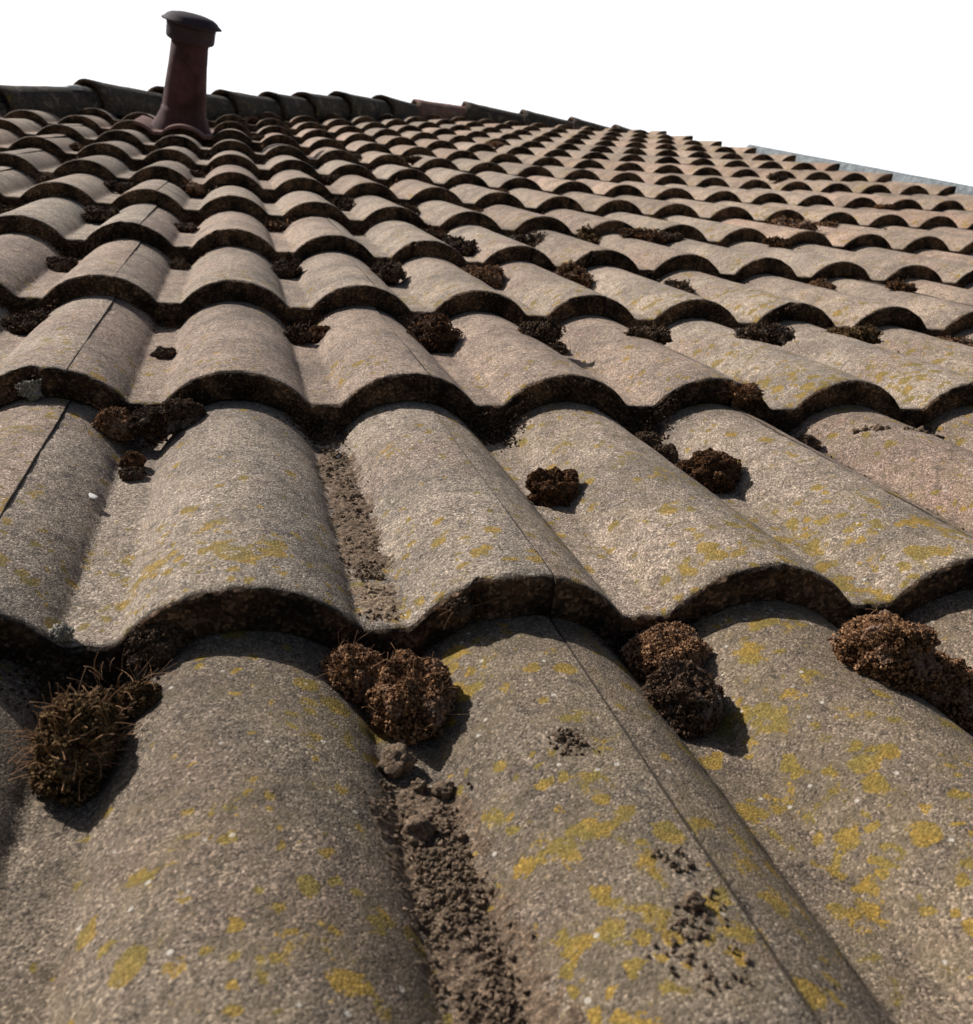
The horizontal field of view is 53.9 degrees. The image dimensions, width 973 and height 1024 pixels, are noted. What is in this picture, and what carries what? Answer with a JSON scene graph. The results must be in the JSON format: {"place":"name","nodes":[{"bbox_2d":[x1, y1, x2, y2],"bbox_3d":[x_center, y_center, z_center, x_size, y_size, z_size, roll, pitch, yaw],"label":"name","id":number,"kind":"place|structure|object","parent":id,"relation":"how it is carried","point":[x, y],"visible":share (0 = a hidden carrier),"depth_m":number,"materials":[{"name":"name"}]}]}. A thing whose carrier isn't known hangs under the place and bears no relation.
{"place":"outdoors","nodes":[
{"label":"outdoors","id":0,"kind":"place"},
{"bbox_2d":[0,0,972,185],"label":"sky","id":1,"kind":"structure","parent":0,"point":[881,84],"materials":[{"name":"white"}]},
{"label":"ground","id":2,"kind":"structure","parent":0,"visible":0},
{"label":"house wall","id":3,"kind":"structure","parent":2,"relation":"on","visible":0},
{"bbox_2d":[0,78,972,1023],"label":"tiled roof","id":4,"kind":"structure","parent":3,"relation":"on","point":[212,852],"depth_m":0.58,"materials":[{"name":"tile"}]},
{"bbox_2d":[0,204,14,213],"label":"moss clump","id":5,"kind":"object","parent":4,"relation":"on","point":[3,208],"visible":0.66,"depth_m":1.61,"materials":[{"name":"brown plant"}]},
{"bbox_2d":[0,307,49,335],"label":"moss clump","id":6,"kind":"object","parent":4,"relation":"on","point":[23,324],"visible":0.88,"depth_m":1.01,"materials":[{"name":"brown plant"}]},
{"bbox_2d":[14,379,43,400],"bbox_3d":[-0.370,-0.098,0.773,0.021,0.019,0.020,-3,6,-29],"label":"lichen flake","id":7,"kind":"object","parent":4,"relation":"on","point":[30,390],"visible":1,"depth_m":0.77,"materials":[{"name":"grey plant"}]},
{"bbox_2d":[35,172,59,182],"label":"moss clump","id":8,"kind":"object","parent":4,"relation":"on","point":[42,177],"visible":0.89,"depth_m":1.84,"materials":[{"name":"brown plant"}]},
{"bbox_2d":[44,256,78,271],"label":"moss clump","id":9,"kind":"object","parent":4,"relation":"on","point":[59,264],"visible":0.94,"depth_m":1.27,"materials":[{"name":"brown plant"}]},
{"bbox_2d":[48,622,75,642],"bbox_3d":[-0.211,0.060,0.476,0.014,0.011,0.011,-2,25,-14],"label":"lichen flake","id":10,"kind":"object","parent":4,"relation":"on","point":[62,631],"visible":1,"depth_m":0.47,"materials":[{"name":"grey plant"}]},
{"bbox_2d":[0,667,142,809],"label":"moss clump","id":11,"kind":"object","parent":4,"relation":"on","point":[78,744],"visible":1,"depth_m":0.40,"materials":[{"name":"brown plant"}]},
{"bbox_2d":[69,142,85,151],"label":"moss clump","id":12,"kind":"object","parent":4,"relation":"on","point":[73,146],"visible":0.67,"depth_m":2.41,"materials":[{"name":"brown plant"}]},
{"bbox_2d":[80,205,106,223],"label":"moss clump","id":13,"kind":"object","parent":4,"relation":"on","point":[92,214],"visible":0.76,"depth_m":1.60,"materials":[{"name":"brown plant"}]},
{"bbox_2d":[89,493,97,498],"bbox_3d":[-0.266,-0.011,0.643,0.013,0.001,0.006,21,28,32],"label":"bird dropping","id":14,"kind":"object","parent":4,"relation":"on","point":[92,496],"visible":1,"depth_m":0.64,"materials":[{"name":"white"}]},
{"bbox_2d":[80,403,136,442],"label":"moss clump","id":15,"kind":"object","parent":4,"relation":"on","point":[112,423],"visible":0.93,"depth_m":0.76,"materials":[{"name":"brown plant"}]},
{"bbox_2d":[100,207,119,219],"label":"moss clump","id":16,"kind":"object","parent":4,"relation":"on","point":[108,213],"visible":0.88,"depth_m":1.57,"materials":[{"name":"brown plant"}]},
{"bbox_2d":[104,179,132,193],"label":"moss clump","id":17,"kind":"object","parent":4,"relation":"on","point":[116,186],"visible":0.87,"depth_m":1.94,"materials":[{"name":"brown plant"}]},
{"bbox_2d":[66,648,176,720],"bbox_3d":[-0.170,0.082,0.446,0.052,0.035,0.051,2,5,22],"label":"moss clump","id":18,"kind":"object","parent":4,"relation":"on","point":[144,693],"visible":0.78,"depth_m":0.44,"materials":[{"name":"brown plant"}]},
{"bbox_2d":[118,450,146,467],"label":"moss clump","id":19,"kind":"object","parent":4,"relation":"on","point":[129,458],"visible":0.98,"depth_m":0.72,"materials":[{"name":"plant"}]},
{"bbox_2d":[118,466,146,479],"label":"moss clump","id":20,"kind":"object","parent":4,"relation":"on","point":[131,473],"visible":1,"depth_m":0.70,"materials":[{"name":"brown plant"}]},
{"bbox_2d":[124,617,190,670],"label":"moss clump","id":21,"kind":"object","parent":4,"relation":"on","point":[163,643],"visible":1,"depth_m":0.47,"materials":[{"name":"brown plant"}]},
{"bbox_2d":[149,345,176,358],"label":"moss clump","id":22,"kind":"object","parent":4,"relation":"on","point":[160,352],"visible":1,"depth_m":0.96,"materials":[{"name":"brown plant"}]},
{"bbox_2d":[128,393,206,440],"bbox_3d":[-0.258,-0.077,0.776,0.041,0.038,0.063,3,6,37],"label":"moss clump","id":23,"kind":"object","parent":4,"relation":"on","point":[172,416],"visible":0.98,"depth_m":0.77,"materials":[{"name":"brown plant"}]},
{"bbox_2d":[133,10,221,140],"bbox_3d":[-0.972,-1.384,3.038,0.241,0.378,0.370,6,29,-18],"label":"vent pipe","id":24,"kind":"object","parent":4,"relation":"on","point":[191,36],"visible":1,"depth_m":2.98,"materials":[{"name":"ceramic"}]},
{"bbox_2d":[167,257,189,269],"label":"moss clump","id":25,"kind":"object","parent":4,"relation":"on","point":[178,264],"visible":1,"depth_m":1.38,"materials":[{"name":"brown plant"}]},
{"bbox_2d":[173,222,199,232],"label":"moss clump","id":26,"kind":"object","parent":4,"relation":"on","point":[182,227],"visible":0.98,"depth_m":1.62,"materials":[{"name":"brown plant"}]},
{"bbox_2d":[174,179,204,197],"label":"moss clump","id":27,"kind":"object","parent":4,"relation":"on","point":[192,188],"visible":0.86,"depth_m":2.02,"materials":[{"name":"brown plant"}]},
{"bbox_2d":[189,170,205,177],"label":"moss clump","id":28,"kind":"object","parent":4,"relation":"on","point":[197,174],"visible":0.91,"depth_m":2.26,"materials":[{"name":"brown plant"}]},
{"bbox_2d":[243,116,258,124],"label":"moss clump","id":29,"kind":"object","parent":4,"relation":"on","point":[251,120],"visible":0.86,"depth_m":3.72,"materials":[{"name":"plant"}]},
{"bbox_2d":[251,135,264,141],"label":"moss clump","id":30,"kind":"object","parent":4,"relation":"on","point":[259,138],"visible":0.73,"depth_m":3.16,"materials":[{"name":"brown plant"}]},
{"bbox_2d":[261,216,292,230],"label":"moss clump","id":31,"kind":"object","parent":4,"relation":"on","point":[270,224],"visible":0.84,"depth_m":1.77,"materials":[{"name":"brown plant"}]},
{"bbox_2d":[271,257,302,278],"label":"moss clump","id":32,"kind":"object","parent":4,"relation":"on","point":[283,268],"visible":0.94,"depth_m":1.38,"materials":[{"name":"brown plant"}]},
{"bbox_2d":[282,321,312,344],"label":"moss clump","id":33,"kind":"object","parent":4,"relation":"on","point":[297,334],"visible":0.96,"depth_m":1.07,"materials":[{"name":"brown plant"}]},
{"bbox_2d":[308,324,330,342],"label":"moss clump","id":34,"kind":"object","parent":4,"relation":"on","point":[318,333],"visible":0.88,"depth_m":1.09,"materials":[{"name":"plant"}]},
{"bbox_2d":[321,174,340,183],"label":"moss clump","id":35,"kind":"object","parent":4,"relation":"on","point":[330,179],"visible":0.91,"depth_m":2.43,"materials":[{"name":"brown plant"}]},
{"bbox_2d":[330,194,354,210],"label":"moss clump","id":36,"kind":"object","parent":4,"relation":"on","point":[344,204],"visible":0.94,"depth_m":2.04,"materials":[{"name":"brown plant"}]},
{"bbox_2d":[313,447,395,581],"bbox_3d":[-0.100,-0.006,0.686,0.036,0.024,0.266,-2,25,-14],"label":"soil bed","id":37,"kind":"object","parent":4,"relation":"on","point":[355,525],"visible":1,"depth_m":0.66,"materials":[{"name":"brown soil"}]},
{"bbox_2d":[332,452,343,458],"bbox_3d":[-0.122,-0.045,0.783,0.010,0.009,0.010,-2,25,-14],"label":"soil clod","id":38,"kind":"object","parent":37,"relation":"on","point":[334,454],"visible":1,"depth_m":0.78,"materials":[{"name":"brown soil"}]},
{"bbox_2d":[354,492,361,497],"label":"soil clod","id":39,"kind":"object","parent":37,"relation":"on","point":[357,494],"visible":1,"depth_m":0.70,"materials":[{"name":"brown soil"}]},
{"bbox_2d":[315,630,393,705],"bbox_3d":[-0.068,0.080,0.486,0.043,0.036,0.041,-2,25,-14],"label":"moss clump","id":40,"kind":"object","parent":4,"relation":"on","point":[350,671],"visible":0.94,"depth_m":0.47,"materials":[{"name":"brown plant"}]},
{"bbox_2d":[353,153,361,159],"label":"moss clump","id":41,"kind":"object","parent":4,"relation":"on","point":[358,156],"visible":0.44,"depth_m":3.00,"materials":[{"name":"brown plant"}]},
{"bbox_2d":[346,579,403,622],"bbox_3d":[-0.062,0.050,0.542,0.033,0.008,0.052,-2,25,-14],"label":"sand drift","id":42,"kind":"object","parent":4,"relation":"on","point":[368,602],"visible":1,"depth_m":0.54,"materials":[{"name":"beige sand"}]},
{"bbox_2d":[354,580,407,619],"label":"sand grains","id":43,"kind":"object","parent":42,"relation":"on","point":[386,614],"visible":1,"depth_m":0.53},
{"bbox_2d":[370,261,406,285],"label":"moss clump","id":44,"kind":"object","parent":4,"relation":"on","point":[392,273],"visible":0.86,"depth_m":1.39,"materials":[{"name":"brown plant"}]},
{"bbox_2d":[376,742,417,777],"bbox_3d":[-0.042,0.115,0.438,0.017,0.016,0.019,4,7,41],"label":"soil clod","id":45,"kind":"object","parent":4,"relation":"on","point":[398,759],"visible":1,"depth_m":0.43,"materials":[{"name":"brown soil"}]},
{"bbox_2d":[398,202,419,214],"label":"moss clump","id":46,"kind":"object","parent":4,"relation":"on","point":[415,208],"visible":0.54,"depth_m":2.07,"materials":[{"name":"brown plant"}]},
{"bbox_2d":[396,312,424,329],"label":"moss clump","id":47,"kind":"object","parent":4,"relation":"on","point":[406,320],"visible":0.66,"depth_m":1.17,"materials":[{"name":"brown plant"}]},
{"bbox_2d":[402,155,421,163],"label":"moss clump","id":48,"kind":"object","parent":4,"relation":"on","point":[412,159],"visible":0.81,"depth_m":2.96,"materials":[{"name":"plant"}]},
{"bbox_2d":[361,643,473,745],"bbox_3d":[-0.036,0.092,0.474,0.058,0.051,0.062,-2,5,-20],"label":"moss clump","id":49,"kind":"object","parent":4,"relation":"on","point":[410,696],"visible":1,"depth_m":0.46,"materials":[{"name":"brown plant"}]},
{"bbox_2d":[419,223,445,240],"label":"moss clump","id":50,"kind":"object","parent":4,"relation":"on","point":[426,227],"visible":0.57,"depth_m":1.84,"materials":[{"name":"plant"}]},
{"bbox_2d":[406,312,463,352],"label":"moss clump","id":51,"kind":"object","parent":4,"relation":"on","point":[435,333],"visible":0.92,"depth_m":1.09,"materials":[{"name":"plant"}]},
{"bbox_2d":[429,229,448,237],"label":"moss clump","id":52,"kind":"object","parent":4,"relation":"on","point":[432,233],"visible":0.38,"depth_m":1.82,"materials":[{"name":"brown plant"}]},
{"bbox_2d":[431,779,454,799],"bbox_3d":[-0.019,0.124,0.425,0.010,0.008,0.010,1,5,12],"label":"soil clod","id":53,"kind":"object","parent":4,"relation":"on","point":[443,789],"visible":1,"depth_m":0.42,"materials":[{"name":"brown soil"}]},
{"bbox_2d":[442,234,478,255],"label":"moss clump","id":54,"kind":"object","parent":4,"relation":"on","point":[461,246],"visible":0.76,"depth_m":1.61,"materials":[{"name":"brown plant"}]},
{"bbox_2d":[420,570,501,629],"bbox_3d":[-0.015,0.046,0.518,0.040,0.027,0.028,-4,6,-40],"label":"moss clump","id":55,"kind":"object","parent":4,"relation":"on","point":[461,606],"visible":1,"depth_m":0.51,"materials":[{"name":"brown plant"}]},
{"bbox_2d":[467,207,482,212],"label":"moss clump","id":56,"kind":"object","parent":4,"relation":"on","point":[477,209],"visible":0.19,"depth_m":2.20,"materials":[{"name":"brown plant"}]},
{"bbox_2d":[461,264,505,288],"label":"moss clump","id":57,"kind":"object","parent":4,"relation":"on","point":[491,276],"visible":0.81,"depth_m":1.44,"materials":[{"name":"brown plant"}]},
{"bbox_2d":[359,775,615,1023],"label":"soil bed","id":58,"kind":"object","parent":4,"relation":"on","point":[462,960],"visible":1,"depth_m":0.35,"materials":[{"name":"soil"}]},
{"bbox_2d":[400,814,436,845],"bbox_3d":[-0.028,0.132,0.397,0.015,0.013,0.014,-4,6,-38],"label":"soil clod","id":59,"kind":"object","parent":58,"relation":"on","point":[416,829],"visible":1,"depth_m":0.39,"materials":[{"name":"brown soil"}]},
{"bbox_2d":[411,778,426,792],"bbox_3d":[-0.030,0.122,0.427,0.007,0.006,0.007,-2,25,-14],"label":"soil clod","id":60,"kind":"object","parent":58,"relation":"on","point":[418,785],"visible":1,"depth_m":0.42,"materials":[{"name":"brown soil"}]},
{"bbox_2d":[450,830,466,842],"bbox_3d":[-0.012,0.135,0.396,0.008,0.006,0.008,-2,25,-14],"label":"soil clod","id":61,"kind":"object","parent":58,"relation":"on","point":[459,835],"visible":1,"depth_m":0.39,"materials":[{"name":"brown soil"}]},
{"bbox_2d":[484,140,507,147],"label":"moss clump","id":62,"kind":"object","parent":4,"relation":"on","point":[495,144],"visible":0.94,"depth_m":3.75,"materials":[{"name":"brown plant"}]},
{"bbox_2d":[492,187,509,192],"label":"moss clump","id":63,"kind":"object","parent":4,"relation":"on","point":[502,190],"visible":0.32,"depth_m":2.52,"materials":[{"name":"plant"}]},
{"bbox_2d":[509,230,547,246],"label":"moss clump","id":64,"kind":"object","parent":4,"relation":"on","point":[533,239],"visible":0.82,"depth_m":1.80,"materials":[{"name":"brown plant"}]},
{"bbox_2d":[517,312,566,344],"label":"moss clump","id":65,"kind":"object","parent":4,"relation":"on","point":[546,332],"visible":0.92,"depth_m":1.09,"materials":[{"name":"brown plant"}]},
{"bbox_2d":[525,466,579,507],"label":"moss clump","id":66,"kind":"object","parent":4,"relation":"on","point":[553,486],"visible":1,"depth_m":0.71,"materials":[{"name":"plant"}]},
{"bbox_2d":[546,340,567,354],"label":"moss clump","id":67,"kind":"object","parent":4,"relation":"on","point":[559,347],"visible":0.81,"depth_m":1.14,"materials":[{"name":"brown plant"}]},
{"bbox_2d":[553,732,565,742],"bbox_3d":[0.032,0.099,0.421,0.005,0.004,0.005,-2,25,-14],"label":"soil clod","id":68,"kind":"object","parent":4,"relation":"on","point":[559,737],"visible":1,"depth_m":0.42,"materials":[{"name":"brown soil"}]},
{"bbox_2d":[545,726,600,757],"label":"soil crumbs","id":69,"kind":"object","parent":4,"relation":"on","point":[577,738],"visible":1,"depth_m":0.42,"materials":[{"name":"brown soil"}]},
{"bbox_2d":[555,259,595,288],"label":"moss clump","id":70,"kind":"object","parent":4,"relation":"on","point":[569,270],"visible":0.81,"depth_m":1.51,"materials":[{"name":"brown plant"}]},
{"bbox_2d":[574,224,600,244],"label":"moss clump","id":71,"kind":"object","parent":4,"relation":"on","point":[585,233],"visible":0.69,"depth_m":1.91,"materials":[{"name":"brown plant"}]},
{"bbox_2d":[618,227,666,242],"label":"moss clump","id":72,"kind":"object","parent":4,"relation":"on","point":[650,235],"visible":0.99,"depth_m":1.85,"materials":[{"name":"plant"}]},
{"bbox_2d":[621,318,664,339],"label":"moss clump","id":73,"kind":"object","parent":4,"relation":"on","point":[636,330],"visible":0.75,"depth_m":1.12,"materials":[{"name":"brown plant"}]},
{"bbox_2d":[634,430,675,447],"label":"moss clump","id":74,"kind":"object","parent":4,"relation":"on","point":[646,437],"visible":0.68,"depth_m":0.86,"materials":[{"name":"brown plant"}]},
{"bbox_2d":[642,322,673,344],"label":"moss clump","id":75,"kind":"object","parent":4,"relation":"on","point":[662,335],"visible":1,"depth_m":1.11,"materials":[{"name":"brown plant"}]},
{"bbox_2d":[650,439,678,463],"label":"moss clump","id":76,"kind":"object","parent":4,"relation":"on","point":[669,451],"visible":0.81,"depth_m":0.84,"materials":[{"name":"brown plant"}]},
{"bbox_2d":[619,620,716,683],"bbox_3d":[0.101,0.082,0.539,0.053,0.038,0.047,-3,6,-30],"label":"moss clump","id":77,"kind":"object","parent":4,"relation":"on","point":[658,643],"visible":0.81,"depth_m":0.53,"materials":[{"name":"brown plant"}]},
{"bbox_2d":[660,230,685,242],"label":"moss clump","id":78,"kind":"object","parent":4,"relation":"on","point":[675,237],"visible":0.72,"depth_m":1.95,"materials":[{"name":"brown plant"}]},
{"bbox_2d":[664,277,694,293],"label":"moss clump","id":79,"kind":"object","parent":4,"relation":"on","point":[683,285],"visible":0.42,"depth_m":1.50,"materials":[{"name":"brown plant"}]},
{"bbox_2d":[641,653,725,739],"bbox_3d":[0.103,0.095,0.495,0.044,0.042,0.044,3,6,34],"label":"moss clump","id":80,"kind":"object","parent":4,"relation":"on","point":[684,698],"visible":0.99,"depth_m":0.48,"materials":[{"name":"brown plant"}]},
{"bbox_2d":[679,889,706,912],"bbox_3d":[0.071,0.134,0.328,0.009,0.007,0.008,-2,25,-14],"label":"soil clod","id":81,"kind":"object","parent":4,"relation":"on","point":[692,900],"visible":1,"depth_m":0.33,"materials":[{"name":"brown soil"}]},
{"bbox_2d":[639,846,764,991],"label":"soil crumbs","id":82,"kind":"object","parent":4,"relation":"on","point":[700,934],"visible":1,"depth_m":0.32,"materials":[{"name":"brown soil"}]},
{"bbox_2d":[675,447,741,494],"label":"moss clump","id":83,"kind":"object","parent":4,"relation":"on","point":[712,470],"visible":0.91,"depth_m":0.77,"materials":[{"name":"plant"}]},
{"bbox_2d":[718,372,764,400],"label":"moss clump","id":84,"kind":"object","parent":4,"relation":"on","point":[746,391],"visible":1,"depth_m":0.92,"materials":[{"name":"brown plant"}]},
{"bbox_2d":[734,318,795,346],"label":"moss clump","id":85,"kind":"object","parent":4,"relation":"on","point":[778,334],"visible":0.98,"depth_m":1.15,"materials":[{"name":"brown plant"}]},
{"bbox_2d":[762,235,790,248],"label":"moss clump","id":86,"kind":"object","parent":4,"relation":"on","point":[777,242],"visible":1,"depth_m":1.91,"materials":[{"name":"plant"}]},
{"bbox_2d":[766,172,788,181],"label":"moss clump","id":87,"kind":"object","parent":4,"relation":"on","point":[774,177],"visible":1,"depth_m":3.20,"materials":[{"name":"brown plant"}]},
{"bbox_2d":[763,216,820,230],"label":"moss clump","id":88,"kind":"object","parent":4,"relation":"on","point":[804,224],"visible":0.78,"depth_m":2.19,"materials":[{"name":"brown plant"}]},
{"bbox_2d":[795,434,822,449],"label":"moss clump","id":89,"kind":"object","parent":4,"relation":"on","point":[812,441],"visible":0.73,"depth_m":0.91,"materials":[{"name":"brown plant"}]},
{"bbox_2d":[809,278,837,290],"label":"moss clump","id":90,"kind":"object","parent":4,"relation":"on","point":[822,283],"visible":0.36,"depth_m":1.60,"materials":[{"name":"brown plant"}]},
{"bbox_2d":[814,220,838,227],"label":"moss clump","id":91,"kind":"object","parent":4,"relation":"on","point":[831,224],"visible":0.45,"depth_m":2.40,"materials":[{"name":"brown plant"}]},
{"bbox_2d":[824,320,883,343],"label":"moss clump","id":92,"kind":"object","parent":4,"relation":"on","point":[868,334],"visible":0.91,"depth_m":1.24,"materials":[{"name":"brown plant"}]},
{"bbox_2d":[873,204,895,209],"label":"moss clump","id":93,"kind":"object","parent":4,"relation":"on","point":[886,206],"visible":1,"depth_m":2.74,"materials":[{"name":"plant"}]},
{"bbox_2d":[827,600,944,694],"bbox_3d":[0.210,0.073,0.503,0.058,0.043,0.055,1,25,-9],"label":"moss clump","id":94,"kind":"object","parent":4,"relation":"on","point":[887,648],"visible":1,"depth_m":0.49,"materials":[{"name":"brown plant"}]},
{"bbox_2d":[825,454,963,529],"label":"soil crumbs","id":95,"kind":"object","parent":4,"relation":"on","point":[937,513],"visible":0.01,"depth_m":0.83,"materials":[{"name":"brown soil"}]},
{"bbox_2d":[852,423,944,438],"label":"soil crumbs","id":96,"kind":"object","parent":4,"relation":"on","point":[876,427],"visible":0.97,"depth_m":0.89,"materials":[{"name":"brown soil"}]},
{"bbox_2d":[885,276,918,292],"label":"moss clump","id":97,"kind":"object","parent":4,"relation":"on","point":[902,286],"visible":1,"depth_m":1.55,"materials":[{"name":"plant"}]},
{"bbox_2d":[918,641,972,730],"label":"moss clump","id":98,"kind":"object","parent":4,"relation":"on","point":[951,698],"visible":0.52,"depth_m":0.50,"materials":[{"name":"brown plant"}]},
{"bbox_2d":[928,334,972,346],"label":"moss clump","id":99,"kind":"object","parent":4,"relation":"on","point":[964,341],"visible":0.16,"depth_m":1.33,"materials":[{"name":"brown plant"}]}
]}

